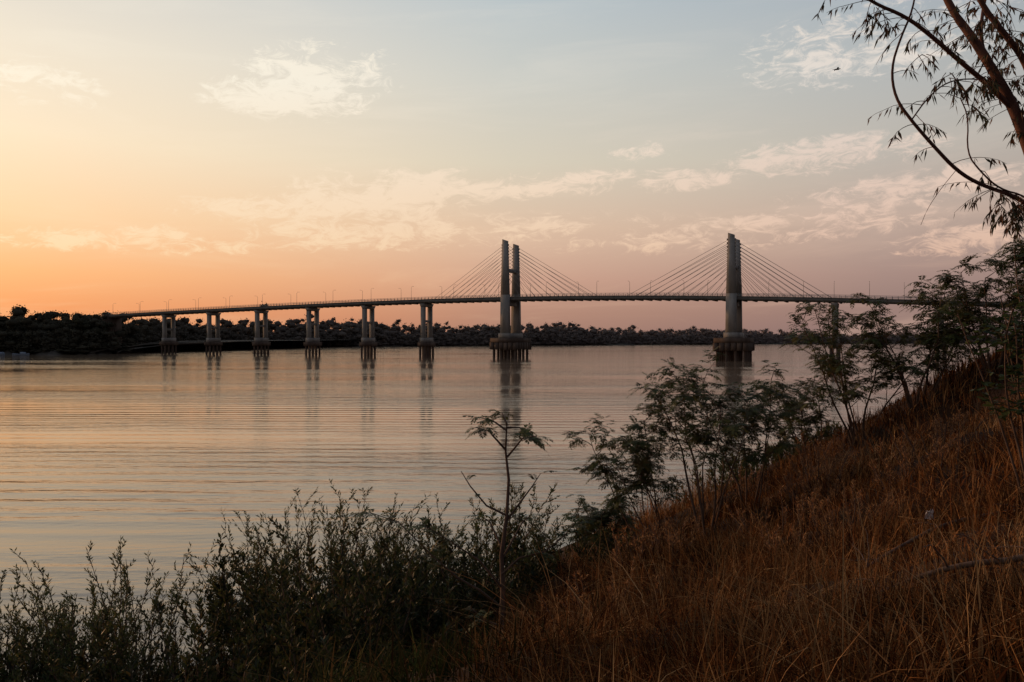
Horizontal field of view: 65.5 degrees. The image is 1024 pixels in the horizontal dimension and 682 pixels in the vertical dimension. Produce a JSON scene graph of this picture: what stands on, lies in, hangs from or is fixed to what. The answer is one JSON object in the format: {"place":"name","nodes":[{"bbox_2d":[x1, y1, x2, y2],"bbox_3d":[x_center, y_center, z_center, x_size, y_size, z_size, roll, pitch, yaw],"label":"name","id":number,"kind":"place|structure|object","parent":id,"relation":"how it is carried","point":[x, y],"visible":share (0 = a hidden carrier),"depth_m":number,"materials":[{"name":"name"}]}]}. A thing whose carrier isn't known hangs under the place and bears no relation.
{"place":"outdoors","nodes":[
{"label":"outdoors","id":0,"kind":"place"},
{"bbox_2d":[4,340,963,354],"bbox_3d":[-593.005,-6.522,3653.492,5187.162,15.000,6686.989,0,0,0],"label":"bank ground","id":1,"kind":"structure","parent":0,"point":[135,350],"depth_m":626.77,"materials":[{"name":"soil"}]},
{"bbox_2d":[0,301,1019,353],"bbox_3d":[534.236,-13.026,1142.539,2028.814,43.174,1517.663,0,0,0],"label":"distant trees","id":2,"kind":"object","parent":1,"relation":"on","point":[43,332],"visible":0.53,"depth_m":851.91,"materials":[{"name":"green plant"}]},
{"bbox_2d":[0,343,1002,681],"bbox_3d":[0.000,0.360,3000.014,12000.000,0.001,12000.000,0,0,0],"label":"river water","id":3,"kind":"structure","parent":0,"point":[160,457],"depth_m":69.73,"materials":[{"name":"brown liquid"}]},
{"bbox_2d":[12,352,28,355],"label":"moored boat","id":4,"kind":"object","parent":3,"relation":"on","point":[22,354],"visible":1,"depth_m":424.42,"materials":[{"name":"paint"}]},
{"bbox_2d":[101,233,1023,362],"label":"cable stayed bridge","id":5,"kind":"structure","parent":3,"relation":"in","point":[733,343],"depth_m":364.97,"materials":[{"name":"concrete"}]},
{"bbox_2d":[0,0,1023,335],"label":"sky","id":6,"kind":"structure","parent":0,"point":[153,152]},
{"bbox_2d":[180,335,1023,681],"bbox_3d":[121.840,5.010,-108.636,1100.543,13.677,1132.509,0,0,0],"label":"riverbank ground","id":7,"kind":"structure","parent":0,"point":[928,424],"depth_m":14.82,"materials":[{"name":"brown plant"}]},
{"bbox_2d":[0,605,116,681],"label":"willow bush","id":8,"kind":"object","parent":7,"relation":"on","point":[45,676],"visible":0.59,"depth_m":13.04,"materials":[{"name":"green plant"}]},
{"bbox_2d":[0,563,121,681],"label":"willow bush","id":9,"kind":"object","parent":7,"relation":"on","point":[31,629],"visible":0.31,"depth_m":14.07,"materials":[{"name":"green plant"}]},
{"bbox_2d":[0,535,198,681],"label":"willow bush","id":10,"kind":"object","parent":7,"relation":"on","point":[120,625],"visible":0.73,"depth_m":13.71,"materials":[{"name":"green plant"}]},
{"bbox_2d":[41,592,289,681],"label":"bush","id":11,"kind":"object","parent":7,"relation":"on","point":[124,673],"visible":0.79,"depth_m":11.51,"materials":[{"name":"green plant"}]},
{"bbox_2d":[169,607,365,681],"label":"bush","id":12,"kind":"object","parent":7,"relation":"on","point":[290,635],"visible":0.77,"depth_m":9.39,"materials":[{"name":"green plant"}]},
{"bbox_2d":[176,525,358,661],"bbox_3d":[-5.436,5.895,17.335,3.566,3.613,3.235,0,0,29],"label":"willow bush","id":13,"kind":"object","parent":7,"relation":"on","point":[193,618],"visible":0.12,"depth_m":17.00,"materials":[{"name":"green plant"}]},
{"bbox_2d":[185,478,450,657],"bbox_3d":[-4.262,5.452,18.081,5.810,5.020,4.820,0,0,0],"label":"willow bush","id":14,"kind":"object","parent":7,"relation":"on","point":[330,531],"visible":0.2,"depth_m":17.50,"materials":[{"name":"green plant"}]},
{"bbox_2d":[198,514,461,672],"bbox_3d":[-3.393,4.872,14.711,4.964,3.105,3.390,0,0,0],"label":"bush","id":15,"kind":"object","parent":7,"relation":"on","point":[257,600],"visible":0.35,"depth_m":14.68,"materials":[{"name":"green plant"}]},
{"bbox_2d":[224,543,462,681],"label":"bush","id":16,"kind":"object","parent":7,"relation":"on","point":[322,617],"visible":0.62,"depth_m":11.55,"materials":[{"name":"green plant"}]},
{"bbox_2d":[319,505,494,629],"bbox_3d":[-2.302,5.724,18.694,4.125,3.660,4.345,0,0,0],"label":"willow bush","id":17,"kind":"object","parent":7,"relation":"on","point":[444,528],"visible":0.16,"depth_m":17.91,"materials":[{"name":"green plant"}]},
{"bbox_2d":[97,509,737,681],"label":"green undergrowth","id":18,"kind":"object","parent":7,"relation":"on","point":[402,670],"visible":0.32,"depth_m":5.02,"materials":[{"name":"green plant"}]},
{"bbox_2d":[346,409,590,634],"bbox_3d":[-0.433,2.460,8.831,2.663,3.380,0.948,0,0,0],"label":"slender sapling","id":19,"kind":"object","parent":7,"relation":"on","point":[525,433],"visible":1,"depth_m":8.88,"materials":[{"name":"green plant"}]},
{"bbox_2d":[380,512,559,650],"bbox_3d":[-0.923,4.749,15.400,3.467,2.975,3.500,0,0,-34],"label":"bush","id":20,"kind":"object","parent":7,"relation":"on","point":[519,567],"visible":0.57,"depth_m":14.81,"materials":[{"name":"green plant"}]},
{"bbox_2d":[409,482,567,605],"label":"willow bush","id":21,"kind":"object","parent":7,"relation":"on","point":[532,541],"visible":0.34,"depth_m":19.21,"materials":[{"name":"green plant"}]},
{"bbox_2d":[527,515,640,576],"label":"bush","id":22,"kind":"object","parent":7,"relation":"on","point":[600,537],"visible":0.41,"depth_m":19.01,"materials":[{"name":"green plant"}]},
{"bbox_2d":[537,560,664,619],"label":"dry weed","id":23,"kind":"object","parent":7,"relation":"on","point":[609,590],"visible":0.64,"depth_m":11.36,"materials":[{"name":"brown plant"}]},
{"bbox_2d":[562,494,642,556],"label":"mimosa shrub","id":24,"kind":"object","parent":7,"relation":"on","point":[596,514],"visible":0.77,"depth_m":23.91,"materials":[{"name":"green plant"}]},
{"bbox_2d":[561,399,694,542],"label":"mimosa shrub","id":25,"kind":"object","parent":7,"relation":"on","point":[642,463],"visible":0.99,"depth_m":20.58,"materials":[{"name":"green plant"}]},
{"bbox_2d":[610,515,693,581],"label":"dry weed","id":26,"kind":"object","parent":7,"relation":"on","point":[642,543],"visible":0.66,"depth_m":13.01,"materials":[{"name":"brown plant"}]},
{"bbox_2d":[622,512,701,562],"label":"dry weed","id":27,"kind":"object","parent":7,"relation":"on","point":[649,523],"visible":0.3,"depth_m":16.57,"materials":[{"name":"brown plant"}]},
{"bbox_2d":[629,503,700,553],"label":"dry weed","id":28,"kind":"object","parent":7,"relation":"on","point":[676,507],"visible":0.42,"depth_m":18.57,"materials":[{"name":"brown plant"}]},
{"bbox_2d":[626,346,790,535],"bbox_3d":[5.244,2.532,20.157,3.905,4.857,4.934,0,0,-18],"label":"mimosa shrub","id":29,"kind":"object","parent":7,"relation":"on","point":[732,430],"visible":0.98,"depth_m":19.63,"materials":[{"name":"green plant"}]},
{"bbox_2d":[700,463,765,506],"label":"dry weed","id":30,"kind":"object","parent":7,"relation":"on","point":[718,484],"visible":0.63,"depth_m":23.86,"materials":[{"name":"brown plant"}]},
{"bbox_2d":[664,360,808,510],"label":"mimosa shrub","id":31,"kind":"object","parent":7,"relation":"on","point":[785,444],"visible":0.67,"depth_m":20.30,"materials":[{"name":"green plant"}]},
{"bbox_2d":[667,421,841,503],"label":"bush","id":32,"kind":"object","parent":7,"relation":"on","point":[736,469],"visible":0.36,"depth_m":26.66,"materials":[{"name":"brown plant"}]},
{"bbox_2d":[724,486,826,541],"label":"dry weed","id":33,"kind":"object","parent":7,"relation":"on","point":[784,514],"visible":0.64,"depth_m":15.05,"materials":[{"name":"brown plant"}]},
{"bbox_2d":[756,377,848,470],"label":"mimosa shrub","id":34,"kind":"object","parent":7,"relation":"on","point":[807,422],"visible":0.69,"depth_m":23.09,"materials":[{"name":"green plant"}]},
{"bbox_2d":[776,419,849,477],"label":"dry weed","id":35,"kind":"object","parent":7,"relation":"on","point":[826,451],"visible":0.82,"depth_m":21.37,"materials":[{"name":"brown plant"}]},
{"bbox_2d":[782,435,857,507],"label":"dry weed","id":36,"kind":"object","parent":7,"relation":"on","point":[789,483],"visible":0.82,"depth_m":18.55,"materials":[{"name":"brown plant"}]},
{"bbox_2d":[794,471,856,516],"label":"dry weed","id":37,"kind":"object","parent":7,"relation":"on","point":[819,488],"visible":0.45,"depth_m":16.61,"materials":[{"name":"brown plant"}]},
{"bbox_2d":[807,482,900,532],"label":"dry weed","id":38,"kind":"object","parent":7,"relation":"on","point":[859,497],"visible":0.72,"depth_m":13.28,"materials":[{"name":"brown plant"}]},
{"bbox_2d":[777,300,985,444],"bbox_3d":[10.067,0.903,22.494,5.107,4.134,4.019,0,0,0],"label":"mimosa shrub","id":39,"kind":"object","parent":7,"relation":"on","point":[837,367],"visible":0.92,"depth_m":22.23,"materials":[{"name":"green plant"}]},
{"bbox_2d":[868,431,963,493],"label":"dry weed","id":40,"kind":"object","parent":7,"relation":"on","point":[889,468],"visible":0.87,"depth_m":14.91,"materials":[{"name":"brown plant"}]},
{"bbox_2d":[831,273,1003,411],"bbox_3d":[11.182,0.054,21.921,4.204,3.863,3.397,0,0,28],"label":"mimosa shrub","id":41,"kind":"object","parent":7,"relation":"on","point":[937,315],"visible":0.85,"depth_m":21.77,"materials":[{"name":"green plant"}]},
{"bbox_2d":[812,0,1023,242],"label":"eucalyptus tree","id":42,"kind":"object","parent":7,"relation":"on","point":[996,84],"visible":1,"depth_m":7.68,"materials":[{"name":"green plant"}]},
{"bbox_2d":[925,509,933,519],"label":"plastic bag litter","id":43,"kind":"object","parent":7,"relation":"on","point":[928,512],"visible":0.61,"depth_m":10.02,"materials":[{"name":"grey plastic"}]},
{"bbox_2d":[840,504,1021,568],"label":"fallen branch","id":44,"kind":"object","parent":7,"relation":"on","point":[911,539],"visible":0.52,"depth_m":9.09,"materials":[{"name":"brown wood"}]},
{"bbox_2d":[844,534,1023,599],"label":"fallen branch","id":45,"kind":"object","parent":7,"relation":"on","point":[996,560],"visible":0.38,"depth_m":6.44,"materials":[{"name":"brown wood"}]},
{"bbox_2d":[908,247,1023,373],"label":"mimosa shrub","id":46,"kind":"object","parent":7,"relation":"on","point":[982,293],"visible":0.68,"depth_m":20.82,"materials":[{"name":"green plant"}]},
{"bbox_2d":[946,249,1023,501],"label":"broadleaf shrub","id":47,"kind":"object","parent":7,"relation":"on","point":[1012,370],"visible":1,"depth_m":9.79,"materials":[{"name":"green plant"}]},
{"bbox_2d":[994,237,1023,308],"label":"mimosa shrub","id":48,"kind":"object","parent":7,"relation":"on","point":[1016,244],"visible":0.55,"depth_m":20.45,"materials":[{"name":"green plant"}]},
{"bbox_2d":[1007,420,1023,443],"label":"dry weed","id":49,"kind":"object","parent":7,"relation":"on","point":[1009,427],"visible":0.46,"depth_m":13.17,"materials":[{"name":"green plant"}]}
]}

